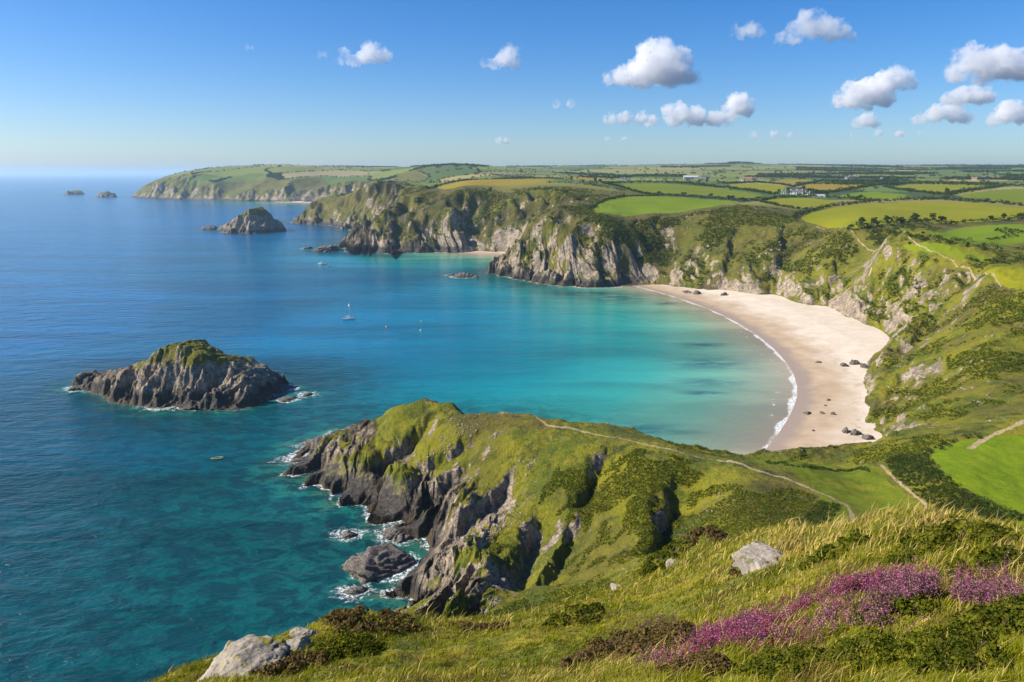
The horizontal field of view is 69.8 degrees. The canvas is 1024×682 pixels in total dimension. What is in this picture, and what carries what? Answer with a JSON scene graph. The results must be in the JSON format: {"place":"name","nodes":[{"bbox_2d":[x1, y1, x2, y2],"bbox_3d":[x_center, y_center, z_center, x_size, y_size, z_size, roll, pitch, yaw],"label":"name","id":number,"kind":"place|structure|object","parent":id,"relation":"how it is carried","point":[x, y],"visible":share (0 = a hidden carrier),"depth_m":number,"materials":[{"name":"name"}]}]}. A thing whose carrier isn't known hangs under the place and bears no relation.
{"place":"outdoors","nodes":[
{"label":"outdoors","id":0,"kind":"place"},
{"bbox_2d":[185,174,265,186],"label":"field","id":1,"kind":"structure","parent":0,"point":[200,179],"depth_m":2901.68,"materials":[{"name":"plant"}]},
{"bbox_2d":[0,174,796,681],"bbox_3d":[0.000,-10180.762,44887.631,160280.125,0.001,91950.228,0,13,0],"label":"sea","id":2,"kind":"structure","parent":0,"point":[140,544],"depth_m":347.50,"materials":[{"name":"liquid"}]},
{"bbox_2d":[63,190,83,194],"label":"rock island","id":3,"kind":"object","parent":2,"relation":"in","point":[73,192],"visible":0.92,"depth_m":3510.18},
{"bbox_2d":[68,384,84,390],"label":"sea rock","id":4,"kind":"object","parent":2,"relation":"in","point":[79,387],"visible":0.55,"depth_m":346.58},
{"bbox_2d":[95,191,116,196],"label":"rock island","id":5,"kind":"object","parent":2,"relation":"in","point":[106,194],"visible":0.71,"depth_m":3124.66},
{"bbox_2d":[72,339,288,409],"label":"rock island","id":6,"kind":"object","parent":2,"relation":"in","point":[203,374],"visible":0.97,"depth_m":328.81,"materials":[{"name":"stone"}]},
{"bbox_2d":[201,225,217,228],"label":"sea rock","id":7,"kind":"object","parent":2,"relation":"in","point":[209,227],"visible":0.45,"depth_m":1336.65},
{"bbox_2d":[211,456,223,459],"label":"dinghy","id":8,"kind":"object","parent":2,"relation":"on","point":[217,458],"visible":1,"depth_m":262.60,"materials":[{"name":"paint"}]},
{"bbox_2d":[222,206,285,233],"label":"rock island","id":9,"kind":"object","parent":2,"relation":"in","point":[260,219],"visible":0.97,"depth_m":1263.22,"materials":[{"name":"stone"}]},
{"bbox_2d":[278,384,288,392],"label":"sea rock","id":10,"kind":"object","parent":2,"relation":"in","point":[281,387],"visible":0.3,"depth_m":345.34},
{"bbox_2d":[278,396,297,401],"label":"sea rock","id":11,"kind":"object","parent":2,"relation":"in","point":[286,399],"visible":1,"depth_m":330.97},
{"bbox_2d":[290,458,302,462],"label":"sea rock","id":12,"kind":"object","parent":2,"relation":"in","point":[295,460],"visible":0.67,"depth_m":260.93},
{"bbox_2d":[301,434,328,452],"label":"sea rock","id":13,"kind":"object","parent":2,"relation":"in","point":[313,442],"visible":0.21,"depth_m":273.40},
{"bbox_2d":[312,245,340,251],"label":"sea rock","id":14,"kind":"object","parent":2,"relation":"in","point":[326,248],"visible":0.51,"depth_m":964.75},
{"bbox_2d":[342,305,354,319],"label":"sailing yacht","id":15,"kind":"object","parent":2,"relation":"on","point":[349,318],"visible":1,"depth_m":511.95,"materials":[{"name":"white wood"}]},
{"bbox_2d":[342,530,357,539],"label":"sea rock","id":16,"kind":"object","parent":2,"relation":"in","point":[348,534],"visible":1,"depth_m":206.85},
{"bbox_2d":[343,586,366,594],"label":"sea rock","id":17,"kind":"object","parent":2,"relation":"in","point":[358,590],"visible":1,"depth_m":179.16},
{"bbox_2d":[342,543,415,584],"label":"sea rock","id":18,"kind":"object","parent":2,"relation":"in","point":[371,563],"visible":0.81,"depth_m":188.69,"materials":[{"name":"stone"}]},
{"bbox_2d":[383,523,410,542],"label":"sea rock","id":19,"kind":"object","parent":2,"relation":"in","point":[397,535],"visible":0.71,"depth_m":205.86,"materials":[{"name":"stone"}]},
{"bbox_2d":[452,272,478,277],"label":"sea rock","id":20,"kind":"object","parent":2,"relation":"in","point":[464,275],"visible":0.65,"depth_m":721.12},
{"bbox_2d":[437,179,553,189],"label":"field","id":21,"kind":"structure","parent":0,"point":[498,182],"depth_m":1249.08,"materials":[{"name":"plant"}]},
{"bbox_2d":[0,0,1023,173],"label":"sky","id":22,"kind":"structure","parent":0,"point":[87,86],"materials":[{"name":"blue"}]},
{"bbox_2d":[131,163,1023,681],"bbox_3d":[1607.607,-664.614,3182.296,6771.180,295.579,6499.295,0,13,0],"label":"terrain","id":23,"kind":"structure","parent":0,"point":[367,457],"depth_m":256.43,"materials":[{"name":"plant"}]},
{"bbox_2d":[198,634,291,681],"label":"boulder","id":24,"kind":"object","parent":23,"relation":"on","point":[249,652],"visible":0.73,"depth_m":14.45,"materials":[{"name":"stone"}]},
{"bbox_2d":[248,648,329,676],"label":"shrub","id":25,"kind":"object","parent":23,"relation":"on","point":[297,661],"visible":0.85,"depth_m":14.11,"materials":[{"name":"brown plant"}]},
{"bbox_2d":[286,635,311,650],"bbox_3d":[-5.324,7.207,17.066,1.190,0.272,1.273,0,13,0],"label":"boulder","id":26,"kind":"object","parent":23,"relation":"on","point":[300,642],"visible":0.19,"depth_m":17.23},
{"bbox_2d":[289,627,318,637],"bbox_3d":[-5.251,7.382,18.536,0.699,0.238,0.624,-10,16,-37],"label":"boulder","id":27,"kind":"object","parent":23,"relation":"on","point":[294,632],"visible":0.47,"depth_m":18.44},
{"bbox_2d":[309,629,386,658],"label":"shrub","id":28,"kind":"object","parent":23,"relation":"on","point":[346,641],"visible":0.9,"depth_m":15.41,"materials":[{"name":"green plant"}]},
{"bbox_2d":[319,605,424,638],"bbox_3d":[-3.827,7.574,19.792,2.498,1.404,2.915,10,16,37],"label":"shrub","id":29,"kind":"object","parent":23,"relation":"on","point":[343,615],"visible":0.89,"depth_m":19.23,"materials":[{"name":"brown plant"}]},
{"bbox_2d":[448,620,510,632],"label":"shrub","id":30,"kind":"object","parent":23,"relation":"on","point":[483,626],"visible":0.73,"depth_m":21.65,"materials":[{"name":"green plant"}]},
{"bbox_2d":[425,176,563,187],"bbox_3d":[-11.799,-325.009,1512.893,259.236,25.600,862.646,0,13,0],"label":"hedge","id":31,"kind":"object","parent":23,"relation":"on","point":[435,185],"visible":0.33,"depth_m":1382.90,"materials":[{"name":"green plant"}]},
{"bbox_2d":[541,601,604,629],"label":"shrub","id":32,"kind":"object","parent":23,"relation":"on","point":[579,609],"visible":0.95,"depth_m":18.28,"materials":[{"name":"green plant"}]},
{"bbox_2d":[141,487,1023,681],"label":"grass","id":33,"kind":"structure","parent":23,"relation":"on","point":[1015,649],"depth_m":10.11,"materials":[{"name":"plant"}]},
{"bbox_2d":[165,163,1023,201],"bbox_3d":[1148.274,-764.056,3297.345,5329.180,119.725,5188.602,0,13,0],"label":"hedgerows","id":34,"kind":"object","parent":23,"relation":"on","point":[582,181],"visible":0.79,"depth_m":2130.04,"materials":[{"name":"green plant"}]},
{"bbox_2d":[559,628,641,671],"bbox_3d":[1.042,3.764,8.870,1.045,0.806,1.113,9,16,34],"label":"shrub","id":35,"kind":"object","parent":23,"relation":"on","point":[607,647],"visible":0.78,"depth_m":8.74,"materials":[{"name":"brown plant"}]},
{"bbox_2d":[209,162,1023,184],"bbox_3d":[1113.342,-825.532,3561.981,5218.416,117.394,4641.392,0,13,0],"label":"woodland","id":36,"kind":"object","parent":23,"relation":"on","point":[866,170],"visible":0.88,"depth_m":2339.02,"materials":[{"name":"green plant"}]},
{"bbox_2d":[610,583,622,589],"bbox_3d":[5.030,11.763,34.997,0.676,0.352,0.704,0,13,0],"label":"boulder","id":37,"kind":"object","parent":23,"relation":"on","point":[612,585],"visible":0.6,"depth_m":34.93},
{"bbox_2d":[588,194,657,208],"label":"hedge","id":38,"kind":"object","parent":23,"relation":"on","point":[603,200],"visible":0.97,"depth_m":900.33,"materials":[{"name":"green plant"}]},
{"bbox_2d":[602,181,658,195],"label":"hedge","id":39,"kind":"object","parent":23,"relation":"on","point":[631,189],"visible":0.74,"depth_m":1011.48,"materials":[{"name":"green plant"}]},
{"bbox_2d":[611,619,698,660],"bbox_3d":[1.601,3.362,8.185,0.961,0.819,1.190,0,13,0],"label":"shrub","id":40,"kind":"object","parent":23,"relation":"on","point":[671,632],"visible":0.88,"depth_m":7.89,"materials":[{"name":"brown plant"}]},
{"bbox_2d":[607,180,714,186],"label":"hedge","id":41,"kind":"object","parent":23,"relation":"on","point":[686,182],"visible":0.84,"depth_m":1416.79,"materials":[{"name":"green plant"}]},
{"bbox_2d":[636,534,689,576],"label":"shrub","id":42,"kind":"object","parent":23,"relation":"on","point":[663,557],"visible":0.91,"depth_m":36.06,"materials":[{"name":"green plant"}]},
{"bbox_2d":[312,191,1021,602],"bbox_3d":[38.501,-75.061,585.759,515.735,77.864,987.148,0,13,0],"label":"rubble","id":43,"kind":"object","parent":23,"relation":"on","point":[642,467],"visible":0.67,"depth_m":257.88,"materials":[{"name":"stone"}]},
{"bbox_2d":[665,558,676,567],"bbox_3d":[7.802,10.591,35.094,0.786,0.411,0.776,8,15,31],"label":"boulder","id":44,"kind":"object","parent":23,"relation":"on","point":[671,560],"visible":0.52,"depth_m":34.96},
{"bbox_2d":[683,176,697,178],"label":"greenhouse","id":45,"kind":"object","parent":23,"relation":"on","point":[692,177],"visible":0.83,"depth_m":1759.23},
{"bbox_2d":[655,648,730,679],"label":"shrub","id":46,"kind":"object","parent":23,"relation":"on","point":[713,657],"visible":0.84,"depth_m":5.32,"materials":[{"name":"brown plant"}]},
{"bbox_2d":[370,186,1023,618],"bbox_3d":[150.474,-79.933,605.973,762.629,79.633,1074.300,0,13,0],"label":"scrub","id":47,"kind":"object","parent":23,"relation":"on","point":[632,484],"visible":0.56,"depth_m":283.03,"materials":[{"name":"green plant"}]},
{"bbox_2d":[683,525,730,546],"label":"shrub","id":48,"kind":"object","parent":23,"relation":"on","point":[707,531],"visible":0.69,"depth_m":35.48,"materials":[{"name":"brown plant"}]},
{"bbox_2d":[656,193,762,200],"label":"hedge","id":49,"kind":"object","parent":23,"relation":"on","point":[692,195],"visible":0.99,"depth_m":949.82,"materials":[{"name":"green plant"}]},
{"bbox_2d":[727,161,753,162],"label":"copse","id":50,"kind":"object","parent":23,"relation":"on","point":[740,162],"visible":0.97,"depth_m":4539.89,"materials":[{"name":"green plant"}]},
{"bbox_2d":[712,185,778,193],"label":"hedge","id":51,"kind":"object","parent":23,"relation":"on","point":[756,190],"visible":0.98,"depth_m":1135.01,"materials":[{"name":"green plant"}]},
{"bbox_2d":[729,551,780,576],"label":"grass tuft","id":52,"kind":"object","parent":23,"relation":"on","point":[734,572],"visible":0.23,"depth_m":14.04,"materials":[{"name":"green plant"}]},
{"bbox_2d":[731,541,783,574],"bbox_3d":[4.792,4.163,13.896,1.320,0.227,1.254,-11,17,-39],"label":"boulder","id":53,"kind":"object","parent":23,"relation":"on","point":[755,555],"visible":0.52,"depth_m":13.92,"materials":[{"name":"stone"}]},
{"bbox_2d":[725,180,794,186],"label":"hedge","id":54,"kind":"object","parent":23,"relation":"on","point":[789,185],"visible":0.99,"depth_m":1474.58,"materials":[{"name":"green plant"}]},
{"bbox_2d":[759,200,808,208],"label":"hedge","id":55,"kind":"object","parent":23,"relation":"on","point":[777,203],"visible":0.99,"depth_m":791.87,"materials":[{"name":"green plant"}]},
{"bbox_2d":[548,551,1023,665],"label":"heather","id":56,"kind":"object","parent":23,"relation":"on","point":[899,582],"visible":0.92,"depth_m":5.99,"materials":[{"name":"plant"}]},
{"bbox_2d":[734,645,840,681],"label":"shrub","id":57,"kind":"object","parent":23,"relation":"on","point":[754,663],"visible":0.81,"depth_m":4.61,"materials":[{"name":"green plant"}]},
{"bbox_2d":[761,194,816,199],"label":"hedge","id":58,"kind":"object","parent":23,"relation":"on","point":[767,198],"visible":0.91,"depth_m":978.72,"materials":[{"name":"green plant"}]},
{"bbox_2d":[799,500,840,523],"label":"thicket","id":59,"kind":"object","parent":23,"relation":"on","point":[821,515],"visible":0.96,"depth_m":157.35,"materials":[{"name":"green plant"}]},
{"bbox_2d":[795,179,858,185],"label":"hedge","id":60,"kind":"object","parent":23,"relation":"on","point":[820,181],"visible":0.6,"depth_m":1593.67,"materials":[{"name":"green plant"}]},
{"bbox_2d":[797,528,871,570],"bbox_3d":[4.821,3.164,10.943,0.948,0.870,1.040,0,13,0],"label":"shrub","id":61,"kind":"object","parent":23,"relation":"on","point":[843,543],"visible":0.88,"depth_m":10.97,"materials":[{"name":"green plant"}]},
{"bbox_2d":[791,198,901,216],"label":"hedge","id":62,"kind":"object","parent":23,"relation":"on","point":[802,212],"visible":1,"depth_m":797.01,"materials":[{"name":"green plant"}]},
{"bbox_2d":[811,181,888,193],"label":"hedge","id":63,"kind":"object","parent":23,"relation":"on","point":[851,187],"visible":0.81,"depth_m":1209.54,"materials":[{"name":"green plant"}]},
{"bbox_2d":[825,195,877,200],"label":"hedge","id":64,"kind":"object","parent":23,"relation":"on","point":[855,198],"visible":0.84,"depth_m":920.55,"materials":[{"name":"green plant"}]},
{"bbox_2d":[858,217,865,227],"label":"tree","id":65,"kind":"object","parent":23,"relation":"on","point":[861,219],"visible":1,"depth_m":594.80,"materials":[{"name":"green plant"}]},
{"bbox_2d":[816,626,913,670],"bbox_3d":[2.134,1.898,4.460,0.537,0.458,0.621,9,16,35],"label":"shrub","id":66,"kind":"object","parent":23,"relation":"on","point":[875,643],"visible":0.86,"depth_m":4.34,"materials":[{"name":"green plant"}]},
{"bbox_2d":[835,590,937,630],"bbox_3d":[2.833,2.049,5.554,0.653,0.453,0.703,0,13,0],"label":"shrub","id":67,"kind":"object","parent":23,"relation":"on","point":[905,605],"visible":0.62,"depth_m":5.40,"materials":[{"name":"green plant"}]},
{"bbox_2d":[846,216,947,228],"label":"hedge","id":68,"kind":"object","parent":23,"relation":"on","point":[904,221],"visible":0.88,"depth_m":611.00,"materials":[{"name":"green plant"}]},
{"bbox_2d":[902,270,921,296],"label":"rubble","id":69,"kind":"object","parent":23,"relation":"on","point":[912,284],"visible":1,"depth_m":462.84,"materials":[{"name":"grey stone"}]},
{"bbox_2d":[882,184,947,194],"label":"hedge","id":70,"kind":"object","parent":23,"relation":"on","point":[907,189],"visible":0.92,"depth_m":1137.66,"materials":[{"name":"green plant"}]},
{"bbox_2d":[911,213,919,223],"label":"tree","id":71,"kind":"object","parent":23,"relation":"on","point":[915,215],"visible":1,"depth_m":622.34,"materials":[{"name":"green plant"}]},
{"bbox_2d":[881,541,977,564],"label":"shrub","id":72,"kind":"object","parent":23,"relation":"on","point":[902,556],"visible":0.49,"depth_m":8.39,"materials":[{"name":"green plant"}]},
{"bbox_2d":[869,224,1003,251],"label":"hedge","id":73,"kind":"object","parent":23,"relation":"on","point":[879,241],"visible":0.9,"depth_m":492.83,"materials":[{"name":"green plant"}]},
{"bbox_2d":[875,620,1013,673],"bbox_3d":[2.404,1.721,4.077,0.626,0.416,0.712,0,13,0],"label":"shrub","id":74,"kind":"object","parent":23,"relation":"on","point":[966,633],"visible":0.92,"depth_m":3.97,"materials":[{"name":"green plant"}]},
{"bbox_2d":[921,432,981,455],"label":"hedge","id":75,"kind":"object","parent":23,"relation":"on","point":[947,443],"visible":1,"depth_m":205.78,"materials":[{"name":"green plant"}]},
{"bbox_2d":[884,513,1020,558],"bbox_3d":[5.165,2.377,8.735,1.335,0.914,1.554,0,13,0],"label":"shrub","id":76,"kind":"object","parent":23,"relation":"on","point":[945,530],"visible":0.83,"depth_m":8.68,"materials":[{"name":"green plant"}]},
{"bbox_2d":[899,180,1006,183],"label":"hedge","id":77,"kind":"object","parent":23,"relation":"on","point":[951,181],"visible":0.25,"depth_m":1611.15,"materials":[{"name":"green plant"}]},
{"bbox_2d":[885,452,1023,520],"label":"thicket","id":78,"kind":"object","parent":23,"relation":"on","point":[904,464],"visible":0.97,"depth_m":174.29,"materials":[{"name":"green plant"}]},
{"bbox_2d":[897,195,1023,205],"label":"hedge","id":79,"kind":"object","parent":23,"relation":"on","point":[948,196],"visible":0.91,"depth_m":866.72,"materials":[{"name":"green plant"}]},
{"bbox_2d":[942,182,1023,194],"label":"hedge","id":80,"kind":"object","parent":23,"relation":"on","point":[960,190],"visible":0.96,"depth_m":1198.99,"materials":[{"name":"green plant"}]},
{"bbox_2d":[945,592,1023,636],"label":"shrub","id":81,"kind":"object","parent":23,"relation":"on","point":[974,615],"visible":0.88,"depth_m":4.37,"materials":[{"name":"green plant"}]},
{"bbox_2d":[945,214,1023,223],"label":"hedge","id":82,"kind":"object","parent":23,"relation":"on","point":[981,219],"visible":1,"depth_m":641.07,"materials":[{"name":"green plant"}]},
{"bbox_2d":[945,544,1023,581],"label":"shrub","id":83,"kind":"object","parent":23,"relation":"on","point":[979,555],"visible":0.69,"depth_m":6.57,"materials":[{"name":"green plant"}]},
{"bbox_2d":[964,255,1023,263],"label":"hedge","id":84,"kind":"object","parent":23,"relation":"on","point":[994,258],"visible":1,"depth_m":433.17,"materials":[{"name":"green plant"}]},
{"bbox_2d":[280,201,889,450],"bbox_3d":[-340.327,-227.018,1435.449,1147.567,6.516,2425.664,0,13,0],"label":"beach","id":85,"kind":"structure","parent":0,"point":[801,339],"depth_m":414.79,"materials":[{"name":"sand"}]},
{"bbox_2d":[849,359,859,364],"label":"beach rock","id":86,"kind":"object","parent":85,"relation":"on","point":[854,362],"visible":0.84,"depth_m":383.17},
{"bbox_2d":[850,429,860,435],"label":"beach rock","id":87,"kind":"object","parent":85,"relation":"on","point":[855,432],"visible":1,"depth_m":281.30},
{"bbox_2d":[860,363,868,368],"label":"beach rock","id":88,"kind":"object","parent":85,"relation":"on","point":[863,365],"visible":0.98,"depth_m":375.39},
{"bbox_2d":[861,434,874,439],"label":"beach rock","id":89,"kind":"object","parent":85,"relation":"on","point":[867,437],"visible":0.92,"depth_m":275.31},
{"bbox_2d":[572,177,604,179],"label":"field","id":90,"kind":"structure","parent":0,"point":[583,178],"depth_m":1747.19,"materials":[{"name":"plant"}]},
{"bbox_2d":[594,196,737,215],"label":"field","id":91,"kind":"structure","parent":0,"point":[629,206],"depth_m":845.23,"materials":[{"name":"plant"}]},
{"bbox_2d":[618,183,761,197],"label":"field","id":92,"kind":"structure","parent":0,"point":[671,188],"depth_m":1095.51,"materials":[{"name":"plant"}]},
{"bbox_2d":[534,415,854,521],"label":"path","id":93,"kind":"structure","parent":0,"point":[846,505],"depth_m":209.27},
{"bbox_2d":[730,183,785,192],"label":"field","id":94,"kind":"structure","parent":0,"point":[770,187],"depth_m":1316.04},
{"bbox_2d":[719,460,800,484],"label":"path","id":95,"kind":"structure","parent":0,"point":[732,461],"depth_m":191.26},
{"bbox_2d":[773,179,806,183],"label":"field","id":96,"kind":"structure","parent":0,"point":[790,181],"depth_m":1650.28,"materials":[{"name":"plant"}]},
{"bbox_2d":[766,198,835,206],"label":"field","id":97,"kind":"structure","parent":0,"point":[806,202],"depth_m":887.44,"materials":[{"name":"plant"}]},
{"bbox_2d":[801,182,862,189],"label":"field","id":98,"kind":"structure","parent":0,"point":[824,186],"depth_m":1366.39,"materials":[{"name":"plant"}]},
{"bbox_2d":[753,459,918,524],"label":"field","id":99,"kind":"structure","parent":0,"point":[858,491],"depth_m":182.99,"materials":[{"name":"green plant"}]},
{"bbox_2d":[766,460,869,471],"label":"hedge","id":100,"kind":"object","parent":99,"relation":"on","point":[814,466],"visible":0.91,"depth_m":202.66,"materials":[{"name":"green plant"}]},
{"bbox_2d":[841,192,911,200],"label":"field","id":101,"kind":"structure","parent":0,"point":[876,195],"depth_m":1029.78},
{"bbox_2d":[880,464,926,508],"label":"path","id":102,"kind":"structure","parent":0,"point":[901,484],"depth_m":181.19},
{"bbox_2d":[816,226,1001,286],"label":"path","id":103,"kind":"structure","parent":0,"point":[993,274],"depth_m":457.81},
{"bbox_2d":[801,201,1023,228],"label":"field","id":104,"kind":"structure","parent":0,"point":[840,217],"depth_m":719.55,"materials":[{"name":"plant"}]},
{"bbox_2d":[896,183,985,191],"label":"field","id":105,"kind":"structure","parent":0,"point":[940,187],"depth_m":1378.20,"materials":[{"name":"plant"}]},
{"bbox_2d":[903,242,991,259],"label":"field","id":106,"kind":"structure","parent":0,"point":[950,251],"depth_m":462.70,"materials":[{"name":"plant"}]},
{"bbox_2d":[927,224,1023,244],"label":"field","id":107,"kind":"structure","parent":0,"point":[978,234],"depth_m":558.82,"materials":[{"name":"plant"}]},
{"bbox_2d":[985,232,1018,239],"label":"hedge","id":108,"kind":"object","parent":107,"relation":"on","point":[1006,234],"visible":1,"depth_m":526.36,"materials":[{"name":"green plant"}]},
{"bbox_2d":[994,227,1023,232],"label":"hedge","id":109,"kind":"object","parent":107,"relation":"on","point":[1010,230],"visible":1,"depth_m":559.62,"materials":[{"name":"green plant"}]},
{"bbox_2d":[931,435,1023,526],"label":"field","id":110,"kind":"structure","parent":0,"point":[992,468],"depth_m":182.97,"materials":[{"name":"plant"}]},
{"bbox_2d":[960,189,1023,203],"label":"field","id":111,"kind":"structure","parent":0,"point":[1014,195],"depth_m":998.12,"materials":[{"name":"plant"}]},
{"bbox_2d":[966,419,1023,448],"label":"path","id":112,"kind":"structure","parent":0,"point":[978,442],"depth_m":207.63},
{"bbox_2d":[985,265,1023,289],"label":"field","id":113,"kind":"structure","parent":0,"point":[1011,276],"depth_m":385.87,"materials":[{"name":"plant"}]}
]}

